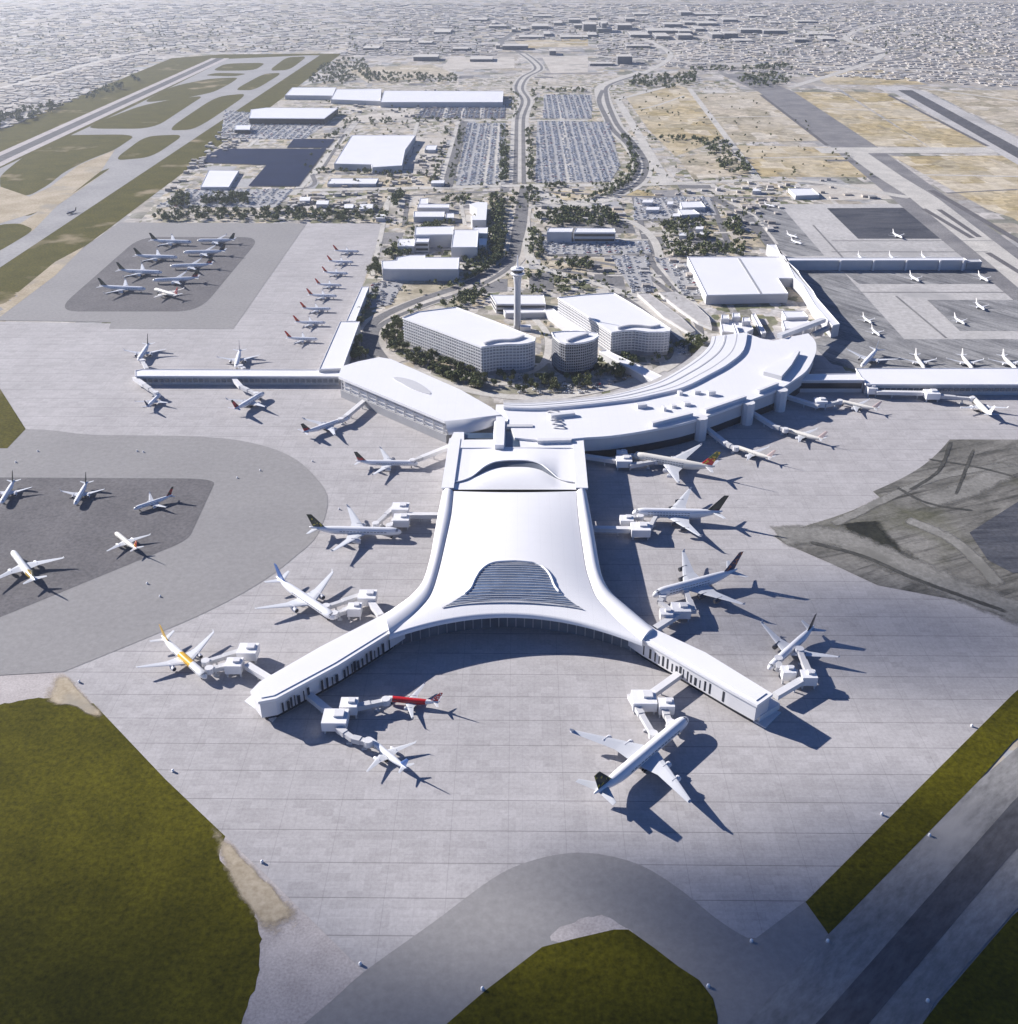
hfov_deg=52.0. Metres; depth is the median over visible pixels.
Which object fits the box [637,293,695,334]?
long canopy
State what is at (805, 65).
road
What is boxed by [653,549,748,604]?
airliner
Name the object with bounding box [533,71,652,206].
road
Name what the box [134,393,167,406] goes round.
airliner
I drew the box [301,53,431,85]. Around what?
road
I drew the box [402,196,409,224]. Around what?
road
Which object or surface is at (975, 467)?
dark track
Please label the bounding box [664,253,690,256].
paved yard
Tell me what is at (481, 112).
car park aisle
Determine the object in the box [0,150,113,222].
dirt
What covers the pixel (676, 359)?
road
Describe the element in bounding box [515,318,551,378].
road
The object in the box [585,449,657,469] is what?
boarding bridge
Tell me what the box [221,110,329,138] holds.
car park
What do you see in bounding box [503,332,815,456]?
ring terminal
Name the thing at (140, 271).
airliner
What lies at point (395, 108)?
paved yard
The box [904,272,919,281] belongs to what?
airliner
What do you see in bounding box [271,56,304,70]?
grass
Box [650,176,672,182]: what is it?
paved yard
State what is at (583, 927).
gravel verge
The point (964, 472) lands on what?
dark track
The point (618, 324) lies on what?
hotel
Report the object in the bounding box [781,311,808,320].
bus lounge
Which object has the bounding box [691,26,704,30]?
town block
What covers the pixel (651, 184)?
road
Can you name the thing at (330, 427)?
airliner
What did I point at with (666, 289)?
road
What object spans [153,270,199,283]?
airliner
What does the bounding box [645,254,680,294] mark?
road
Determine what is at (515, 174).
road
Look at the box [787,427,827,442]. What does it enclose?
airliner
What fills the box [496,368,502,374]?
tree
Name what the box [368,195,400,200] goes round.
paved yard
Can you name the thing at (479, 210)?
campus block
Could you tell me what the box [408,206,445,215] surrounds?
paved yard
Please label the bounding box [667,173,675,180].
paved yard
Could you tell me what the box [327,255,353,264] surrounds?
airliner
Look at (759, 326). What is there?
cargo canopy
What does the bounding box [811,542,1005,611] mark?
dark track
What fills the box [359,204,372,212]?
building
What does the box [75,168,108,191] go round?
grass
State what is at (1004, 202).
field
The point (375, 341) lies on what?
road
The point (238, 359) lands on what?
airliner
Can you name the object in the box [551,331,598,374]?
office block
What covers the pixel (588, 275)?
road
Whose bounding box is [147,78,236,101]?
grass
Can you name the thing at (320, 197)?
works sheds
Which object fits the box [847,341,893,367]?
airliner
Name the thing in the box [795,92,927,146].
field
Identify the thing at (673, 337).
road
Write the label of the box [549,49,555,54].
town block
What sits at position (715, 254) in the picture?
paved yard
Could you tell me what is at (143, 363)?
boarding bridge
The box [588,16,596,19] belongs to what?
town block
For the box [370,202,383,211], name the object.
paved yard
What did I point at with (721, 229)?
road
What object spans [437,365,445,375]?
tree
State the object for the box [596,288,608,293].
paved yard
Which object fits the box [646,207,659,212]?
building
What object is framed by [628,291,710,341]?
road
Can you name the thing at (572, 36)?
town block
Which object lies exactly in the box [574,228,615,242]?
parking block
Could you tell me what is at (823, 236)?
taxi line
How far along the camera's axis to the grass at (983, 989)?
448.12 m
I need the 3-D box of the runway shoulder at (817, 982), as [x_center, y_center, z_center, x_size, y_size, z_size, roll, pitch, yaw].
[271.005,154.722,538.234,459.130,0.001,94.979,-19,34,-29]
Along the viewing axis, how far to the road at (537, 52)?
3669.59 m
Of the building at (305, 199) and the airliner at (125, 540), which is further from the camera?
the building at (305, 199)
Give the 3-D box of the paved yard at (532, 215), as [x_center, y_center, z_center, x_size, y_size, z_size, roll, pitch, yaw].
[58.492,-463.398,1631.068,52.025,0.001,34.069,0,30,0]
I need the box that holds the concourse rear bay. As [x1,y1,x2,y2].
[441,438,587,489]
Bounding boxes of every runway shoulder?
[0,58,228,165]
[746,747,1017,1023]
[873,86,1017,164]
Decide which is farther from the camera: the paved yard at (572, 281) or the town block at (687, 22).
the town block at (687, 22)
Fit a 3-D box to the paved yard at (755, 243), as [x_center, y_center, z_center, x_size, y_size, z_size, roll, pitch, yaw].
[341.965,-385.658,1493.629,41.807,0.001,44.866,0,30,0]
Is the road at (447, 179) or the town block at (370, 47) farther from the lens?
the town block at (370, 47)
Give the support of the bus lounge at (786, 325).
on the precinct ground at (769, 316)
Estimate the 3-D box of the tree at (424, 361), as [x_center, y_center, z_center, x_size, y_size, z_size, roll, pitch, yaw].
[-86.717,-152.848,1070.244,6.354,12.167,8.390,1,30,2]
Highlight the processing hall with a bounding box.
[687,256,802,303]
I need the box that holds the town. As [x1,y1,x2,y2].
[0,3,1017,128]
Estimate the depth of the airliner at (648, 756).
560.47 m
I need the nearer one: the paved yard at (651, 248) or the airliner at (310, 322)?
the airliner at (310, 322)
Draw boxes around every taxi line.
[813,225,859,275]
[831,240,996,240]
[831,251,986,251]
[855,292,1017,292]
[895,296,946,337]
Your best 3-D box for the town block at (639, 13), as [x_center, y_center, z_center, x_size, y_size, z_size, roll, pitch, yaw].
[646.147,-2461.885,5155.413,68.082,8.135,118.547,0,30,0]
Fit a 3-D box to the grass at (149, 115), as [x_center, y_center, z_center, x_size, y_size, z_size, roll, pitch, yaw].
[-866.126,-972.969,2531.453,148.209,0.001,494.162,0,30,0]
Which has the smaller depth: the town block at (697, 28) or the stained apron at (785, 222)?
the stained apron at (785, 222)
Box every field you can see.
[204,148,325,185]
[287,139,333,147]
[322,175,438,187]
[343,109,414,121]
[348,65,458,82]
[384,281,448,308]
[406,138,446,174]
[442,57,514,69]
[516,39,587,47]
[542,55,587,72]
[552,190,594,200]
[594,189,659,197]
[626,85,723,155]
[664,41,732,56]
[678,147,750,178]
[697,91,818,142]
[736,145,865,176]
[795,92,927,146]
[809,70,926,84]
[809,184,891,199]
[844,91,986,146]
[892,156,1017,220]
[927,90,1017,135]
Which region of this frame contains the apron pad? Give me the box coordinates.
[0,222,306,328]
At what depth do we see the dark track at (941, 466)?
875.85 m
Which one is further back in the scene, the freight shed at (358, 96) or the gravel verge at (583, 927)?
the freight shed at (358, 96)
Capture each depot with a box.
[327,178,378,186]
[424,145,436,152]
[678,209,699,218]
[680,201,705,211]
[788,188,818,199]
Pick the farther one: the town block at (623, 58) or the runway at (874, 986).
the town block at (623, 58)
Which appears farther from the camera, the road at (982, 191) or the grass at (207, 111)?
the grass at (207, 111)
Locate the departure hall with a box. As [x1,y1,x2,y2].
[338,357,500,442]
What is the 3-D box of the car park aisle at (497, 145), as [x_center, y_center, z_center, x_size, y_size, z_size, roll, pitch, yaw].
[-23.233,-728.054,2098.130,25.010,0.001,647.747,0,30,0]
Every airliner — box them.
[0,470,30,503]
[0,550,63,583]
[60,472,103,504]
[98,278,145,292]
[107,532,150,551]
[116,262,161,276]
[125,334,164,361]
[133,248,176,261]
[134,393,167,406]
[134,486,175,510]
[135,624,213,678]
[149,233,191,245]
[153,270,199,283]
[153,287,183,296]
[170,257,213,269]
[183,244,226,256]
[197,233,235,243]
[216,345,258,368]
[225,392,265,409]
[255,563,335,620]
[285,331,317,342]
[293,315,325,326]
[297,416,349,435]
[300,302,330,312]
[306,288,336,298]
[306,504,400,550]
[315,278,341,287]
[322,266,347,275]
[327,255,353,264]
[333,245,358,253]
[354,446,417,474]
[366,738,415,772]
[389,682,442,718]
[570,716,690,804]
[632,487,728,536]
[633,443,720,482]
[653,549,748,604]
[738,445,775,460]
[761,613,839,669]
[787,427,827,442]
[791,237,801,244]
[842,398,881,411]
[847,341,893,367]
[858,314,873,323]
[866,327,883,335]
[891,230,902,237]
[901,350,936,367]
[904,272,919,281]
[947,348,983,367]
[951,312,965,324]
[960,396,1008,414]
[970,298,986,310]
[973,270,990,281]
[990,349,1017,367]
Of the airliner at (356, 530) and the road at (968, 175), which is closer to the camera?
the airliner at (356, 530)
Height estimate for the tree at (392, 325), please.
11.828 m
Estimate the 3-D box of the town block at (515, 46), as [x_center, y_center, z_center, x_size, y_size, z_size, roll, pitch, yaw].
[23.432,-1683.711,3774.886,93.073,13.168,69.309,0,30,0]
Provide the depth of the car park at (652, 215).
1676.88 m
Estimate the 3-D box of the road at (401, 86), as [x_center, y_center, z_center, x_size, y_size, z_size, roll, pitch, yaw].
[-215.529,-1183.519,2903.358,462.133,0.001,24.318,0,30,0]
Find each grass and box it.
[0,54,339,303]
[0,135,131,194]
[0,224,31,249]
[0,389,24,447]
[0,698,261,1023]
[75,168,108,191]
[90,96,200,128]
[118,135,179,159]
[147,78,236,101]
[172,94,243,129]
[208,73,243,75]
[215,63,262,70]
[237,73,279,89]
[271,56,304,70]
[447,930,717,1023]
[806,690,1017,933]
[923,912,1017,1023]
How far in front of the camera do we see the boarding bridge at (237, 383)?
1012.03 m
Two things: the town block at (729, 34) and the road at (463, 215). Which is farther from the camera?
the town block at (729, 34)
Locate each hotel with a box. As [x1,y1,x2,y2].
[402,307,535,374]
[557,293,670,354]
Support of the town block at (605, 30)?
on the ground at (522, 63)
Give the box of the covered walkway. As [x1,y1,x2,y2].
[732,323,738,333]
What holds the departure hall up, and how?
on the apron at (776, 819)
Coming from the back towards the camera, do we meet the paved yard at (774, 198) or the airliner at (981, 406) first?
the paved yard at (774, 198)
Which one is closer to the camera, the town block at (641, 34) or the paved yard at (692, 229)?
the paved yard at (692, 229)
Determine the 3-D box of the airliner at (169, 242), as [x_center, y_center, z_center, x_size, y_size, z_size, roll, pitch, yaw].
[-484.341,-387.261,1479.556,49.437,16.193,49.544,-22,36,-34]
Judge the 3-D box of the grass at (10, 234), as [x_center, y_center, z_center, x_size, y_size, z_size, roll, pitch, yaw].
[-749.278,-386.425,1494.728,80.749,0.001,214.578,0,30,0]
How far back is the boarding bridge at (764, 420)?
939.00 m
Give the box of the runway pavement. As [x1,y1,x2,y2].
[0,55,318,266]
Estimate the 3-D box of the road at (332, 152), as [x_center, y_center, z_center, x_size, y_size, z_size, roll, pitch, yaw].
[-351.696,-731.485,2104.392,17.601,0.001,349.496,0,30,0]
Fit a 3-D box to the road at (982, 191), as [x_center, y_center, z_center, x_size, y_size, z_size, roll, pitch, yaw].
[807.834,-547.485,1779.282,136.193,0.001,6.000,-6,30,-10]
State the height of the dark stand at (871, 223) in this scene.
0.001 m
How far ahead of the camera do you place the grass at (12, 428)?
952.89 m
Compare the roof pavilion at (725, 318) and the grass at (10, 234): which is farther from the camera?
the grass at (10, 234)
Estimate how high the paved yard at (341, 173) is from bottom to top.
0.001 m
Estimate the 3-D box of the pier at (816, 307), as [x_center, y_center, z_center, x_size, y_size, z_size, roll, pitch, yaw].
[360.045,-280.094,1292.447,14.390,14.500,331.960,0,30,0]
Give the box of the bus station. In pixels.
[720,319,752,334]
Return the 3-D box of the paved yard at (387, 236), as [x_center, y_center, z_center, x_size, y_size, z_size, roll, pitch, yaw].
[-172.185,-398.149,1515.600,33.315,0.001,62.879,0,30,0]
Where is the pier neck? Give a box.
[800,373,864,391]
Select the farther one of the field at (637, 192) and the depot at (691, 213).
the field at (637, 192)
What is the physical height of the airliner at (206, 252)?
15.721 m
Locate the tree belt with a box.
[0,14,1009,374]
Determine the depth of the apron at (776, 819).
634.97 m
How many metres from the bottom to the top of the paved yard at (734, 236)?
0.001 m
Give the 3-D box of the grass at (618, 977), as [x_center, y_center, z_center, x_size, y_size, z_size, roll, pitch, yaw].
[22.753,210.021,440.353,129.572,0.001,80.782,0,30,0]
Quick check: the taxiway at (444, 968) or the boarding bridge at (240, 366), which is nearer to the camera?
the taxiway at (444, 968)
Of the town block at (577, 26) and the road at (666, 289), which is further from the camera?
the town block at (577, 26)
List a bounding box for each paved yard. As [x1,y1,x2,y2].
[203,166,236,169]
[231,164,255,166]
[231,179,253,186]
[323,127,347,132]
[334,172,348,174]
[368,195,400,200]
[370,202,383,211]
[382,232,403,243]
[383,197,421,206]
[384,108,406,109]
[408,83,425,85]
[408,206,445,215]
[410,198,430,205]
[449,211,460,213]
[454,227,466,229]
[462,200,472,209]
[465,215,472,220]
[485,279,507,291]
[500,182,508,190]
[500,274,512,278]
[526,255,563,265]
[529,259,540,268]
[529,273,553,288]
[531,213,554,217]
[532,232,546,244]
[534,207,561,211]
[539,79,555,81]
[559,264,587,278]
[567,224,604,227]
[567,254,596,258]
[568,272,602,283]
[568,290,583,292]
[579,256,615,268]
[588,202,621,207]
[594,274,624,285]
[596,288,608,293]
[608,286,624,292]
[609,208,622,213]
[611,222,634,232]
[614,241,654,254]
[627,131,647,135]
[647,237,666,248]
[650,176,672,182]
[650,273,664,284]
[651,190,683,196]
[653,234,678,235]
[661,237,696,245]
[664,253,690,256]
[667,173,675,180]
[669,246,700,254]
[678,185,711,188]
[682,183,715,186]
[683,221,700,230]
[685,235,708,242]
[689,215,711,220]
[702,90,726,92]
[706,240,729,251]
[707,252,729,255]
[722,191,750,194]
[728,231,744,239]
[731,239,764,246]
[753,198,783,199]
[761,191,781,193]
[801,144,816,146]
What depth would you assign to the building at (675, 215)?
1608.45 m
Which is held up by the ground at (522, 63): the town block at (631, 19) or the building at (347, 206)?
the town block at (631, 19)
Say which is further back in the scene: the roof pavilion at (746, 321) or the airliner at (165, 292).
the airliner at (165, 292)
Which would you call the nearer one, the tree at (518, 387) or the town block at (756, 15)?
the tree at (518, 387)
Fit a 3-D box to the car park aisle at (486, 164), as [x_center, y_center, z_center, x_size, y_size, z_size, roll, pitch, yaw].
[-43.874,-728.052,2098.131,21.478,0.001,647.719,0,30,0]
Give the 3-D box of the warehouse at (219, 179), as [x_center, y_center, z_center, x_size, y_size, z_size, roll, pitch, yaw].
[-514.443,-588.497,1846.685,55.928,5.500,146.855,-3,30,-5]
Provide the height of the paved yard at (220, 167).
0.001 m
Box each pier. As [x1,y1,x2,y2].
[135,369,339,384]
[766,244,839,337]
[786,258,967,270]
[855,368,1017,394]
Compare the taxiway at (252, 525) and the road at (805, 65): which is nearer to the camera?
the taxiway at (252, 525)
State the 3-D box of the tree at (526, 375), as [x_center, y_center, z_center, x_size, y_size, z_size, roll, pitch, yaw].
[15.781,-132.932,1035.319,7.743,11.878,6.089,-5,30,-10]
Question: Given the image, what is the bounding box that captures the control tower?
[510,255,530,330]
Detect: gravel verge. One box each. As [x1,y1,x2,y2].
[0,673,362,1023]
[550,915,631,941]
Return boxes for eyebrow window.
[457,461,570,482]
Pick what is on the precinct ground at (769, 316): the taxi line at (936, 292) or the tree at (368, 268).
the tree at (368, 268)
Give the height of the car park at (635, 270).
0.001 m
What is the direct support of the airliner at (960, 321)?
on the dark stand at (998, 315)
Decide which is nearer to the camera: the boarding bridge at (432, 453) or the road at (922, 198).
the boarding bridge at (432, 453)
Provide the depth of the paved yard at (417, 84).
2948.38 m
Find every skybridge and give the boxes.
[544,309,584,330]
[599,350,660,382]
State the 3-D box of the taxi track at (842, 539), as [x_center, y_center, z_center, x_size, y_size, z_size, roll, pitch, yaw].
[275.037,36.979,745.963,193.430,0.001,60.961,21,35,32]
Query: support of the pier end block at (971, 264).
on the pale apron at (904, 320)
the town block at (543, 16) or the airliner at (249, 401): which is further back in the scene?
the town block at (543, 16)
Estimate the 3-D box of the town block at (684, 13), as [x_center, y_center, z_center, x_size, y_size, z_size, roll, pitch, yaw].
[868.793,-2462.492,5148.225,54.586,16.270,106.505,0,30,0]
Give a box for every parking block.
[547,228,572,241]
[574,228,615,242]
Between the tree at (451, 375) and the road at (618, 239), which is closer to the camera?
the tree at (451, 375)
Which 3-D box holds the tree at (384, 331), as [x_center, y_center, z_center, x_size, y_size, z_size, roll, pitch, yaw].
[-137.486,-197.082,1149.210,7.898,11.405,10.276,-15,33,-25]
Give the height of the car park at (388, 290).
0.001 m
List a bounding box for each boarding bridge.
[132,377,158,396]
[139,359,148,368]
[201,643,270,679]
[231,378,258,396]
[238,364,245,368]
[305,692,390,749]
[323,589,383,620]
[338,400,364,424]
[372,502,437,529]
[409,444,447,466]
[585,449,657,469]
[593,514,659,539]
[627,671,681,739]
[652,588,696,630]
[707,428,738,453]
[753,411,788,434]
[772,646,817,699]
[787,395,842,409]
[866,385,974,403]
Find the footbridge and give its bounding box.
[777,317,830,338]
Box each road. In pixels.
[0,24,365,87]
[4,28,487,54]
[289,121,358,194]
[293,175,316,188]
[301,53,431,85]
[303,179,911,197]
[323,134,344,166]
[331,120,587,122]
[349,86,513,87]
[361,187,524,356]
[367,40,697,44]
[369,196,390,275]
[371,186,529,358]
[402,122,418,174]
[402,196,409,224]
[403,353,559,384]
[404,191,789,197]
[408,359,669,399]
[437,121,459,186]
[442,121,467,186]
[446,50,621,53]
[458,196,466,224]
[477,13,522,52]
[509,53,544,181]
[513,53,536,183]
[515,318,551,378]
[521,53,542,183]
[523,216,687,371]
[528,203,540,208]
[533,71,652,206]
[542,73,601,73]
[544,238,648,239]
[548,255,654,256]
[551,258,616,266]
[552,268,617,293]
[587,55,1017,73]
[590,90,640,198]
[592,58,1017,77]
[593,96,682,110]
[599,213,663,264]
[604,74,648,193]
[612,29,673,73]
[614,85,675,183]
[617,293,686,347]
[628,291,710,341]
[631,197,647,240]
[638,218,725,220]
[641,232,732,233]
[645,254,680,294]
[651,276,703,350]
[657,265,714,321]
[687,88,761,179]
[698,116,769,117]
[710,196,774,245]
[711,200,729,242]
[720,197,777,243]
[721,73,1017,299]
[754,156,854,157]
[787,11,1010,87]
[814,147,996,152]
[848,153,1017,286]
[863,51,921,62]
[882,119,931,120]
[918,87,1015,100]
[919,174,1017,176]
[947,189,1017,192]
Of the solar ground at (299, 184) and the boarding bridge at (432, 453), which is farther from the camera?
the solar ground at (299, 184)
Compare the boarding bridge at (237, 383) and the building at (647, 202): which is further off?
the building at (647, 202)
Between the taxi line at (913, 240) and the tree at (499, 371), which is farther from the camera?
the taxi line at (913, 240)
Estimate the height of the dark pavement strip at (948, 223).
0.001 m
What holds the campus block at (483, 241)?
on the paved yard
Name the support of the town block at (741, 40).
on the ground at (522, 63)
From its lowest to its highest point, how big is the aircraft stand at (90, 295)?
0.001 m
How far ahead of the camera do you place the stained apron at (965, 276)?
1351.15 m
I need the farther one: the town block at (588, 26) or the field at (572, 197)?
the town block at (588, 26)
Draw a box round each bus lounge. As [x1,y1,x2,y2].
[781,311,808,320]
[781,320,812,333]
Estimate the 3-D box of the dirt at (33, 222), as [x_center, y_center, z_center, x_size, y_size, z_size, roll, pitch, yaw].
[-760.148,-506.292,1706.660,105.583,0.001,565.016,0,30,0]
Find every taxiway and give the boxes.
[0,429,327,674]
[304,853,824,1023]
[749,901,827,954]
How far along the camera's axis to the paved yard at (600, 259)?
1406.95 m
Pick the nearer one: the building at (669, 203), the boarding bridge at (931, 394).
the boarding bridge at (931, 394)
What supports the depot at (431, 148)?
on the precinct ground at (769, 316)
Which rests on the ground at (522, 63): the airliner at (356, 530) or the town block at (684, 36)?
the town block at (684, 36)
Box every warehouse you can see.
[200,170,238,189]
[381,255,459,280]
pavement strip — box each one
[760,95,827,144]
[888,95,988,145]
[922,209,974,237]
[928,190,1017,242]
[936,209,981,236]
[986,253,1017,272]
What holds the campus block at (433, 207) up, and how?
on the precinct ground at (769, 316)
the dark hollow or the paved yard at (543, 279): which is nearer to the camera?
the dark hollow
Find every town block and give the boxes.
[363,45,380,49]
[386,38,410,41]
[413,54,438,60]
[418,41,432,44]
[434,29,451,33]
[452,47,468,50]
[468,18,487,20]
[470,56,492,61]
[489,24,506,28]
[503,44,527,49]
[519,35,541,38]
[532,24,548,29]
[533,15,550,17]
[543,31,549,36]
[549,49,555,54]
[553,20,561,25]
[560,35,587,38]
[568,18,580,22]
[573,24,581,28]
[582,22,596,30]
[586,32,596,36]
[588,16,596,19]
[589,62,612,65]
[596,27,611,32]
[600,21,606,27]
[615,23,631,29]
[616,54,632,64]
[624,17,634,21]
[625,44,649,48]
[627,31,649,37]
[632,12,647,15]
[645,28,677,33]
[652,33,669,39]
[661,22,682,27]
[675,33,692,39]
[676,29,691,33]
[678,11,691,15]
[681,20,693,24]
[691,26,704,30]
[692,12,719,15]
[694,21,717,25]
[705,17,713,20]
[707,31,722,38]
[719,17,737,21]
[720,31,737,38]
[731,38,753,42]
[737,28,760,32]
[744,14,766,17]
[761,29,787,33]
[765,21,778,23]
[791,38,808,42]
[793,20,817,22]
[801,31,831,35]
[814,36,835,41]
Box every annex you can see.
[491,295,545,312]
[503,309,544,317]
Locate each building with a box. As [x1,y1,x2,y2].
[244,488,780,727]
[299,197,310,202]
[316,201,328,207]
[319,321,360,371]
[344,204,353,210]
[346,286,368,320]
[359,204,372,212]
[376,214,385,221]
[431,180,444,185]
[448,405,572,463]
[642,200,652,205]
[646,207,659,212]
[667,201,673,206]
[672,213,680,219]
[679,233,686,238]
[695,226,703,232]
[752,189,761,193]
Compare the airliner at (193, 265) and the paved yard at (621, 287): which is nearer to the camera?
the paved yard at (621, 287)
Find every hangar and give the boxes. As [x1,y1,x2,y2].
[234,125,250,133]
[249,107,338,124]
[285,87,335,99]
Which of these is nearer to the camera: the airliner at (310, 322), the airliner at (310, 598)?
the airliner at (310, 598)
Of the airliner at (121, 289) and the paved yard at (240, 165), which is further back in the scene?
the paved yard at (240, 165)
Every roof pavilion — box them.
[721,314,729,322]
[732,313,740,320]
[742,317,750,325]
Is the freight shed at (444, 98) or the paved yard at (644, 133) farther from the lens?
the freight shed at (444, 98)
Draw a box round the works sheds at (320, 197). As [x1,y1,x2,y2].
[165,89,877,288]
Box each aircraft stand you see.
[0,477,213,616]
[65,237,254,310]
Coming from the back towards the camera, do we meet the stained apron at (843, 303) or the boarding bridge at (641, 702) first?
the stained apron at (843, 303)
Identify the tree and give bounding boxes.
[355,333,362,344]
[366,264,373,274]
[380,328,386,334]
[389,322,395,328]
[389,332,395,338]
[421,358,426,364]
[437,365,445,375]
[441,357,450,365]
[448,371,454,378]
[460,375,467,380]
[474,374,482,380]
[476,379,482,388]
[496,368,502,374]
[515,384,521,391]
[521,372,528,378]
[521,384,528,391]
[542,379,547,386]
[577,373,584,381]
[583,374,591,380]
[584,380,591,387]
[689,346,695,355]
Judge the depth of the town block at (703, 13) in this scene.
5131.73 m
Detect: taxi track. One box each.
[772,524,1017,623]
[831,463,1008,524]
[905,518,1002,585]
[913,462,1017,506]
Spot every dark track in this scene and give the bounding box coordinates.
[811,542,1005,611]
[898,488,971,510]
[910,442,951,489]
[929,459,1014,476]
[955,450,973,493]
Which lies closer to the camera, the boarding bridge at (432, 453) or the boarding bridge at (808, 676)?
the boarding bridge at (808, 676)
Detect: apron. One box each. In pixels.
[0,223,1017,971]
[743,204,823,255]
[774,440,1017,615]
[780,204,1017,338]
[798,270,1017,368]
[827,269,993,283]
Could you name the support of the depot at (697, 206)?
on the precinct ground at (769, 316)
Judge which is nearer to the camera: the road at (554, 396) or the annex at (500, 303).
the road at (554, 396)
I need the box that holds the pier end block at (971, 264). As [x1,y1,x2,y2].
[965,259,981,269]
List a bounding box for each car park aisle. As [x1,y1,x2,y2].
[415,111,505,111]
[442,107,447,118]
[480,107,484,118]
[482,123,490,185]
[495,123,500,185]
[537,166,616,166]
[558,95,572,182]
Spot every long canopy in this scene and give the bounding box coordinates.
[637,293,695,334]
[659,291,711,330]
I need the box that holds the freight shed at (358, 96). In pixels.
[331,89,380,105]
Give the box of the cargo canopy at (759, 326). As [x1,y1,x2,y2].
[751,313,765,337]
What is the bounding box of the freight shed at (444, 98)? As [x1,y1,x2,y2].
[380,91,503,106]
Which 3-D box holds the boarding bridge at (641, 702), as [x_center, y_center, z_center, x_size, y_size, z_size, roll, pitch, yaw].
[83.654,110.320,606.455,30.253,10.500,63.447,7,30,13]
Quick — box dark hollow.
[844,521,917,559]
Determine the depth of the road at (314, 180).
1834.47 m
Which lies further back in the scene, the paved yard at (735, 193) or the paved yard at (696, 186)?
the paved yard at (696, 186)
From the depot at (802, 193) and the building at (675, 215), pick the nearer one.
the building at (675, 215)
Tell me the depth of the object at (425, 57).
3450.42 m
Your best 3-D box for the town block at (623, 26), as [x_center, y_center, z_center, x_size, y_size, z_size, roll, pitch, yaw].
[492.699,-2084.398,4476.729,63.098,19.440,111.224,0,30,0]
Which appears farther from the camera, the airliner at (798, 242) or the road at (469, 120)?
the road at (469, 120)
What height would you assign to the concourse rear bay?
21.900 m
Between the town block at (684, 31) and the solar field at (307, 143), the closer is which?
the solar field at (307, 143)
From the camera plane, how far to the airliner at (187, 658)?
643.18 m
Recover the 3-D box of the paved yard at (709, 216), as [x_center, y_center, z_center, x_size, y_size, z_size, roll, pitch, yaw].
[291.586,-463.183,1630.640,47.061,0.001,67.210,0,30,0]
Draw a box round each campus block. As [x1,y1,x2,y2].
[397,239,414,253]
[413,211,444,221]
[414,226,453,247]
[415,237,429,251]
[417,204,448,212]
[419,198,427,203]
[446,213,453,221]
[451,230,478,260]
[469,202,486,228]
[473,227,487,242]
[479,238,486,252]
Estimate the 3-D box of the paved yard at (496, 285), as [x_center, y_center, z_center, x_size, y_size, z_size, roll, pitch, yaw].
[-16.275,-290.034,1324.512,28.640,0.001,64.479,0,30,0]
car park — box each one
[157,189,293,207]
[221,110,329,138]
[368,282,403,307]
[421,105,505,118]
[456,123,504,185]
[535,121,619,182]
[542,241,650,253]
[543,95,591,118]
[610,255,653,292]
[634,197,715,219]
[658,258,700,295]
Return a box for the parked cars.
[157,94,713,267]
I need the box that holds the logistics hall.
[334,135,415,173]
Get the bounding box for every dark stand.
[827,208,939,238]
[928,300,1017,330]
[969,502,1017,572]
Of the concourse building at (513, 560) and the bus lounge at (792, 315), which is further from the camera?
the bus lounge at (792, 315)
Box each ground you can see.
[0,0,1017,1016]
[140,74,855,410]
[204,149,326,185]
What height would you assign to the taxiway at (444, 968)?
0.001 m
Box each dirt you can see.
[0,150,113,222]
[0,247,82,315]
[19,170,107,230]
[50,677,100,715]
[217,835,292,926]
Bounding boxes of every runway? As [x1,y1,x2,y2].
[0,58,223,161]
[816,797,1017,1023]
[899,90,1017,157]
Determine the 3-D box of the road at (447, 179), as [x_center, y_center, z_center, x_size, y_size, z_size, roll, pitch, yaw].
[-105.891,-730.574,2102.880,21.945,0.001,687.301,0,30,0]
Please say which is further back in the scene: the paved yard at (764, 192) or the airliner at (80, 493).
the paved yard at (764, 192)
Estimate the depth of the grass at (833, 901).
534.10 m
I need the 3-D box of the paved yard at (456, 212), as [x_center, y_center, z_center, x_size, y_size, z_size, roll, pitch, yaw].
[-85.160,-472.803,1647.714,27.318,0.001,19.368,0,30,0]
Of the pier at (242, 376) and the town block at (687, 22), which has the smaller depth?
the pier at (242, 376)
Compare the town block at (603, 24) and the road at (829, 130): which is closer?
the road at (829, 130)
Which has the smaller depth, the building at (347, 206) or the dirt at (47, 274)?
the dirt at (47, 274)
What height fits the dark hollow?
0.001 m
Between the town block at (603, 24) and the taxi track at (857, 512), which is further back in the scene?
the town block at (603, 24)
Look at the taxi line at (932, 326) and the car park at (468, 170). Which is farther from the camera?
the car park at (468, 170)

